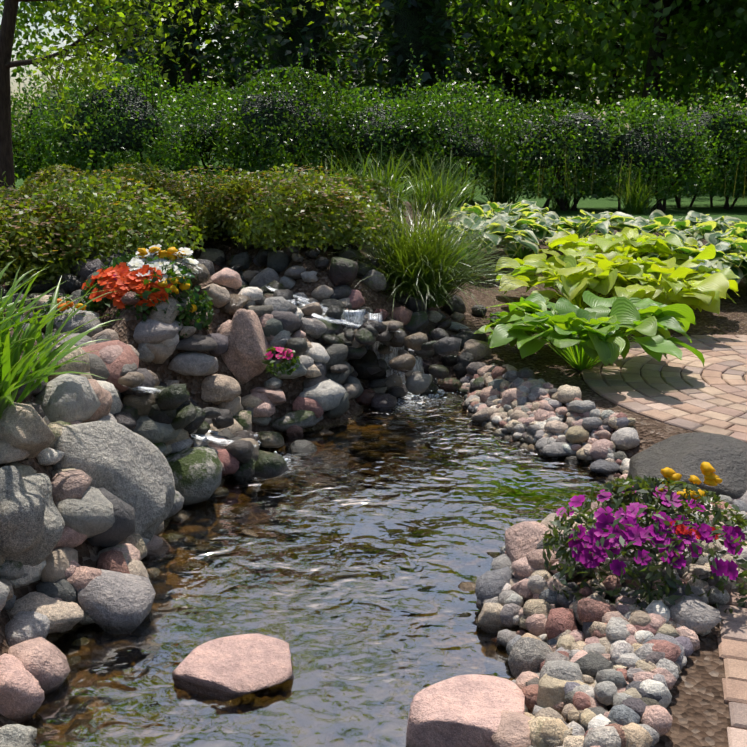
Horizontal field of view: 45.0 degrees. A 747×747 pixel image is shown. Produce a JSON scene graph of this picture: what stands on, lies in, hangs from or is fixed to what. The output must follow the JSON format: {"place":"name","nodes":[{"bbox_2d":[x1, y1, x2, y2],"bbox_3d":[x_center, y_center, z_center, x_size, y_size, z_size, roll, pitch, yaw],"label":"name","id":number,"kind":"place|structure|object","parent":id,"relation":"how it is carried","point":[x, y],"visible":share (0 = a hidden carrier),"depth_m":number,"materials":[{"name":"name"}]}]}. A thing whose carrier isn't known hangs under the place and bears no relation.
{"place":"outdoors","nodes":[
{"label":"outdoors","id":0,"kind":"place"},
{"bbox_2d":[20,387,613,746],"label":"pond water","id":1,"kind":"structure","parent":0,"point":[354,564],"depth_m":3.08,"materials":[{"name":"liquid"}]},
{"bbox_2d":[254,374,460,460],"bbox_3d":[-0.432,0.076,4.881,1.046,0.347,2.237,10,18,34],"label":"water foam","id":2,"kind":"object","parent":1,"relation":"on","point":[285,459],"visible":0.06,"depth_m":5.26,"materials":[{"name":"white"}]},
{"bbox_2d":[0,132,746,746],"bbox_3d":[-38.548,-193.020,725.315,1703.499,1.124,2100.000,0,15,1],"label":"ground","id":3,"kind":"structure","parent":0,"point":[698,708],"depth_m":5.12,"materials":[{"name":"brown soil"}]},
{"bbox_2d":[0,136,745,417],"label":"grass blades","id":4,"kind":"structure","parent":3,"relation":"on","point":[419,265],"depth_m":5.99,"materials":[{"name":"green plant"}]},
{"bbox_2d":[0,142,746,612],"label":"shrubs","id":5,"kind":"object","parent":3,"relation":"on","point":[50,228],"visible":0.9,"depth_m":5.23,"materials":[{"name":"green plant"}]},
{"bbox_2d":[0,230,746,746],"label":"rocks","id":6,"kind":"object","parent":3,"relation":"on","point":[132,470],"visible":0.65,"depth_m":3.16,"materials":[{"name":"grey stone"}]},
{"bbox_2d":[127,286,429,446],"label":"waterfall streams","id":7,"kind":"object","parent":6,"relation":"on","point":[357,321],"visible":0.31,"depth_m":5.19,"materials":[{"name":"white liquid"}]},
{"bbox_2d":[56,244,744,579],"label":"flowers","id":8,"kind":"object","parent":6,"relation":"on","point":[116,276],"visible":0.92,"depth_m":2.69,"materials":[{"name":"purple plant"}]},
{"bbox_2d":[0,0,746,199],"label":"hedge","id":9,"kind":"object","parent":3,"relation":"on","point":[581,50],"visible":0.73,"depth_m":16.19,"materials":[{"name":"green plant"}]},
{"bbox_2d":[0,0,746,210],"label":"trunks and branches","id":10,"kind":"object","parent":3,"relation":"on","point":[8,21],"visible":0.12,"depth_m":14.56,"materials":[{"name":"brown plant"}]},
{"bbox_2d":[26,0,379,145],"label":"tree leaves","id":11,"kind":"object","parent":10,"relation":"attached to","point":[96,60],"visible":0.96,"depth_m":8.00,"materials":[{"name":"green plant"}]},
{"bbox_2d":[26,0,746,167],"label":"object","id":12,"kind":"object","parent":10,"relation":"on","point":[408,20],"visible":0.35,"depth_m":14.31,"materials":[{"name":"green plant"}]},
{"bbox_2d":[417,200,746,370],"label":"hosta plants","id":13,"kind":"object","parent":3,"relation":"on","point":[636,275],"visible":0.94,"depth_m":6.42,"materials":[{"name":"green plant"}]},
{"bbox_2d":[0,0,746,132],"label":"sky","id":14,"kind":"structure","parent":0,"point":[56,31],"materials":[{"name":"white"}]},
{"bbox_2d":[582,335,746,746],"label":"paver path","id":15,"kind":"structure","parent":0,"point":[714,402],"depth_m":4.79,"materials":[{"name":"beige brick"}]}
]}

